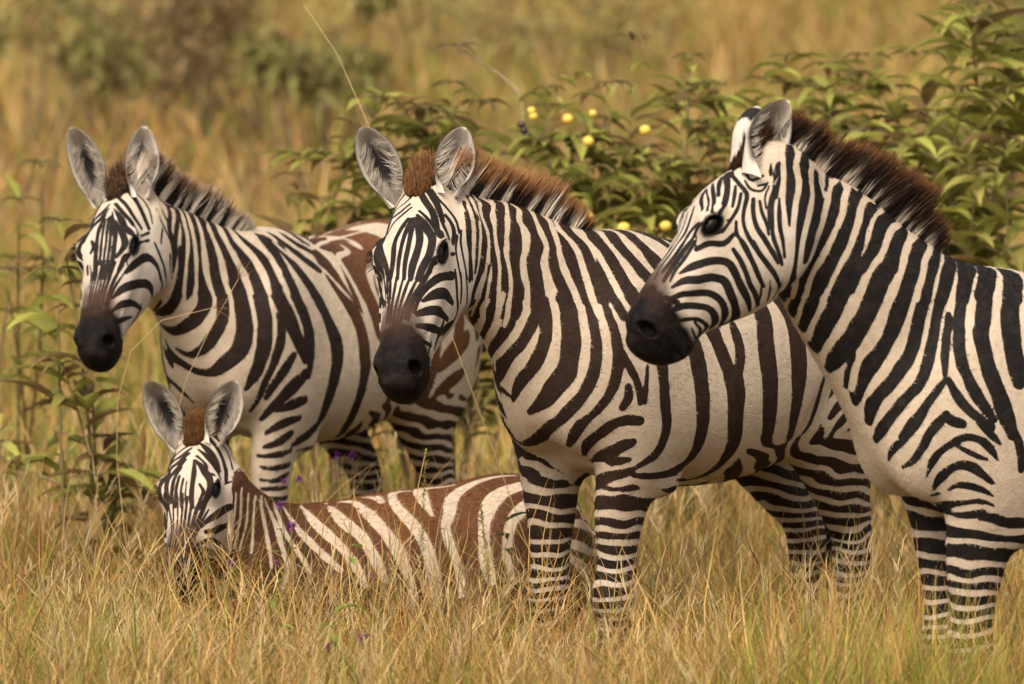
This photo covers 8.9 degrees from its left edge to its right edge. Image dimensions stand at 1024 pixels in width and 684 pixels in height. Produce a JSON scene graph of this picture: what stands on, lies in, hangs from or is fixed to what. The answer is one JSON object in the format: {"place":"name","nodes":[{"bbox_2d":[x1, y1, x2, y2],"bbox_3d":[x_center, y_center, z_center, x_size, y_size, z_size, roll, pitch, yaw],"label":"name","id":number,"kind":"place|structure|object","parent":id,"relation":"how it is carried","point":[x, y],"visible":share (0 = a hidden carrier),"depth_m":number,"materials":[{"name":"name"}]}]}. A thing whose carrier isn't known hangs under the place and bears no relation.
{"place":"outdoors","nodes":[
{"label":"outdoors","id":0,"kind":"place"},
{"bbox_2d":[0,0,1023,556],"bbox_3d":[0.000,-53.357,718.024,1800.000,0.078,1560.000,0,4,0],"label":"ground","id":1,"kind":"structure","parent":0,"point":[242,190],"depth_m":44.48,"materials":[{"name":"plant"}]},
{"bbox_2d":[0,260,61,480],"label":"shrub","id":2,"kind":"object","parent":1,"relation":"on","point":[11,447],"visible":0.83,"depth_m":18.29,"materials":[{"name":"green plant"}]},
{"bbox_2d":[0,157,80,524],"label":"shrub","id":3,"kind":"object","parent":1,"relation":"on","point":[43,275],"visible":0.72,"depth_m":19.90,"materials":[{"name":"green plant"}]},
{"bbox_2d":[0,216,163,598],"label":"shrub","id":4,"kind":"object","parent":1,"relation":"on","point":[86,398],"visible":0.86,"depth_m":17.25,"materials":[{"name":"green plant"}]},
{"bbox_2d":[0,0,164,187],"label":"bush","id":5,"kind":"object","parent":1,"relation":"on","point":[75,53],"visible":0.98,"depth_m":40.77,"materials":[{"name":"green plant"}]},
{"bbox_2d":[3,0,260,161],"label":"bush","id":6,"kind":"object","parent":1,"relation":"on","point":[142,63],"visible":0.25,"depth_m":43.89,"materials":[{"name":"green plant"}]},
{"bbox_2d":[45,0,271,170],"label":"bush","id":7,"kind":"object","parent":1,"relation":"on","point":[192,44],"visible":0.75,"depth_m":42.89,"materials":[{"name":"green plant"}]},
{"bbox_2d":[116,298,230,625],"bbox_3d":[-0.826,0.410,16.072,0.298,1.053,0.022,1,5,11],"label":"grass stalk","id":8,"kind":"object","parent":1,"relation":"on","point":[117,409],"depth_m":16.09,"materials":[{"name":"beige plant"}]},
{"bbox_2d":[165,260,253,613],"bbox_3d":[-0.736,0.362,16.075,0.244,1.148,0.035,1,5,17],"label":"grass stalk","id":9,"kind":"object","parent":1,"relation":"on","point":[206,336],"depth_m":16.03,"materials":[{"name":"beige plant"}]},
{"bbox_2d":[109,0,359,147],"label":"bush","id":10,"kind":"object","parent":1,"relation":"on","point":[256,109],"visible":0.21,"depth_m":45.87,"materials":[{"name":"green plant"}]},
{"bbox_2d":[223,560,249,650],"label":"wildflower","id":11,"kind":"object","parent":1,"relation":"on","point":[232,565],"visible":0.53,"depth_m":15.49,"materials":[{"name":"green plant"}]},
{"bbox_2d":[248,600,293,681],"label":"weed","id":12,"kind":"object","parent":1,"relation":"on","point":[273,607],"visible":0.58,"depth_m":14.29,"materials":[{"name":"green plant"}]},
{"bbox_2d":[66,126,482,633],"bbox_3d":[-0.619,0.166,17.042,0.529,1.494,1.730,2,5,28],"label":"zebra","id":13,"kind":"object","parent":1,"relation":"on","point":[291,343],"visible":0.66,"depth_m":16.72,"materials":[{"name":"multicoloured"}]},
{"bbox_2d":[270,560,288,635],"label":"wildflower","id":14,"kind":"object","parent":1,"relation":"on","point":[275,562],"visible":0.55,"depth_m":15.45,"materials":[{"name":"green plant"}]},
{"bbox_2d":[272,500,295,623],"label":"wildflower","id":15,"kind":"object","parent":1,"relation":"on","point":[280,503],"visible":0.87,"depth_m":15.50,"materials":[{"name":"green plant"}]},
{"bbox_2d":[281,475,304,503],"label":"wildflower","id":16,"kind":"object","parent":1,"relation":"on","point":[299,478],"visible":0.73,"depth_m":16.78,"materials":[{"name":"purple plant"}]},
{"bbox_2d":[285,521,304,650],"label":"wildflower","id":17,"kind":"object","parent":1,"relation":"on","point":[289,524],"visible":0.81,"depth_m":15.48,"materials":[{"name":"green plant"}]},
{"bbox_2d":[229,0,414,215],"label":"bush","id":18,"kind":"object","parent":1,"relation":"on","point":[322,79],"visible":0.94,"depth_m":37.69,"materials":[{"name":"green plant"}]},
{"bbox_2d":[233,87,428,502],"bbox_3d":[-0.576,-0.014,19.142,0.732,1.456,0.709,-3,6,-37],"label":"shrub","id":19,"kind":"object","parent":1,"relation":"on","point":[343,215],"visible":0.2,"depth_m":19.16,"materials":[{"name":"green plant"}]},
{"bbox_2d":[307,603,366,683],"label":"weed","id":20,"kind":"object","parent":1,"relation":"on","point":[340,607],"visible":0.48,"depth_m":13.99,"materials":[{"name":"green plant"}]},
{"bbox_2d":[318,543,362,659],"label":"weed","id":21,"kind":"object","parent":1,"relation":"on","point":[360,546],"visible":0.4,"depth_m":15.39,"materials":[{"name":"green plant"}]},
{"bbox_2d":[333,450,356,498],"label":"wildflower","id":22,"kind":"object","parent":1,"relation":"on","point":[350,454],"visible":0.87,"depth_m":16.97,"materials":[{"name":"purple plant"}]},
{"bbox_2d":[355,633,370,676],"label":"wildflower","id":23,"kind":"object","parent":1,"relation":"on","point":[365,635],"visible":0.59,"depth_m":14.39,"materials":[{"name":"purple plant"}]},
{"bbox_2d":[142,380,598,681],"bbox_3d":[-0.326,0.510,16.034,1.169,0.861,0.537,-1,5,-15],"label":"zebra","id":24,"kind":"object","parent":1,"relation":"on","point":[203,477],"visible":0.56,"depth_m":15.90,"materials":[{"name":"multicoloured"}]},
{"bbox_2d":[369,574,383,643],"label":"wildflower","id":25,"kind":"object","parent":1,"relation":"on","point":[372,596],"visible":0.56,"depth_m":15.43,"materials":[{"name":"green plant"}]},
{"bbox_2d":[256,42,559,488],"bbox_3d":[-0.223,-0.092,19.385,1.073,1.595,0.971,0,4,0],"label":"shrub","id":26,"kind":"object","parent":1,"relation":"on","point":[448,119],"visible":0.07,"depth_m":19.30,"materials":[{"name":"green plant"}]},
{"bbox_2d":[293,0,530,554],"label":"grass stalk","id":27,"kind":"object","parent":1,"relation":"on","point":[302,1],"depth_m":15.91,"materials":[{"name":"beige plant"}]},
{"bbox_2d":[407,449,428,615],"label":"grass stalk","id":28,"kind":"object","parent":1,"relation":"on","point":[424,493],"depth_m":15.51,"materials":[{"name":"beige plant"}]},
{"bbox_2d":[333,0,576,78],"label":"bush","id":29,"kind":"object","parent":1,"relation":"on","point":[436,7],"visible":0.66,"depth_m":57.83,"materials":[{"name":"green plant"}]},
{"bbox_2d":[476,499,500,673],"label":"grass stalk","id":30,"kind":"object","parent":1,"relation":"on","point":[483,533],"depth_m":15.08,"materials":[{"name":"beige plant"}]},
{"bbox_2d":[0,364,1023,683],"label":"dry grass","id":31,"kind":"structure","parent":1,"relation":"on","point":[924,657],"depth_m":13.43,"materials":[{"name":"beige plant"}]},
{"bbox_2d":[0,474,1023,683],"bbox_3d":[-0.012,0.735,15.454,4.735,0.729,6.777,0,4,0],"label":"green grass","id":32,"kind":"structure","parent":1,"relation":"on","point":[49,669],"depth_m":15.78,"materials":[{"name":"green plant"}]},
{"bbox_2d":[495,512,529,665],"bbox_3d":[0.038,0.700,15.392,0.155,0.601,0.137,0,4,0],"label":"weed","id":33,"kind":"object","parent":1,"relation":"on","point":[509,550],"visible":0.35,"depth_m":15.39,"materials":[{"name":"green plant"}]},
{"bbox_2d":[437,0,695,93],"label":"bush","id":34,"kind":"object","parent":1,"relation":"on","point":[623,27],"visible":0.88,"depth_m":54.66,"materials":[{"name":"green plant"}]},
{"bbox_2d":[470,30,747,522],"bbox_3d":[0.165,-0.084,19.033,1.021,1.629,1.180,2,5,23],"label":"shrub","id":35,"kind":"object","parent":1,"relation":"on","point":[639,207],"visible":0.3,"depth_m":18.91,"materials":[{"name":"green plant"}]},
{"bbox_2d":[355,126,871,673],"bbox_3d":[0.295,0.250,15.246,0.563,1.536,1.814,4,6,40],"label":"zebra","id":36,"kind":"object","parent":1,"relation":"on","point":[537,282],"visible":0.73,"depth_m":14.93,"materials":[{"name":"multicoloured"}]},
{"bbox_2d":[540,52,739,543],"bbox_3d":[0.490,-0.068,19.285,0.971,1.569,0.985,-3,6,-37],"label":"shrub","id":37,"kind":"object","parent":1,"relation":"on","point":[713,148],"visible":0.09,"depth_m":19.13,"materials":[{"name":"green plant"}]},
{"bbox_2d":[625,98,1023,681],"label":"zebra","id":38,"kind":"object","parent":1,"relation":"on","point":[911,334],"visible":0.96,"depth_m":13.69,"materials":[{"name":"multicoloured"}]},
{"bbox_2d":[655,52,1010,540],"bbox_3d":[0.907,-0.086,19.577,1.259,1.554,0.988,0,4,0],"label":"shrub","id":39,"kind":"object","parent":1,"relation":"on","point":[825,89],"visible":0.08,"depth_m":19.52,"materials":[{"name":"green plant"}]},
{"bbox_2d":[764,0,1023,551],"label":"shrub","id":40,"kind":"object","parent":1,"relation":"on","point":[877,89],"visible":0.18,"depth_m":19.30,"materials":[{"name":"green plant"}]},
{"bbox_2d":[826,0,1023,271],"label":"shrub","id":41,"kind":"object","parent":1,"relation":"on","point":[984,218],"visible":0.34,"depth_m":18.74,"materials":[{"name":"green plant"}]},
{"bbox_2d":[900,0,1023,230],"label":"bush","id":42,"kind":"object","parent":1,"relation":"on","point":[986,78],"visible":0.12,"depth_m":33.85,"materials":[{"name":"green plant"}]}
]}

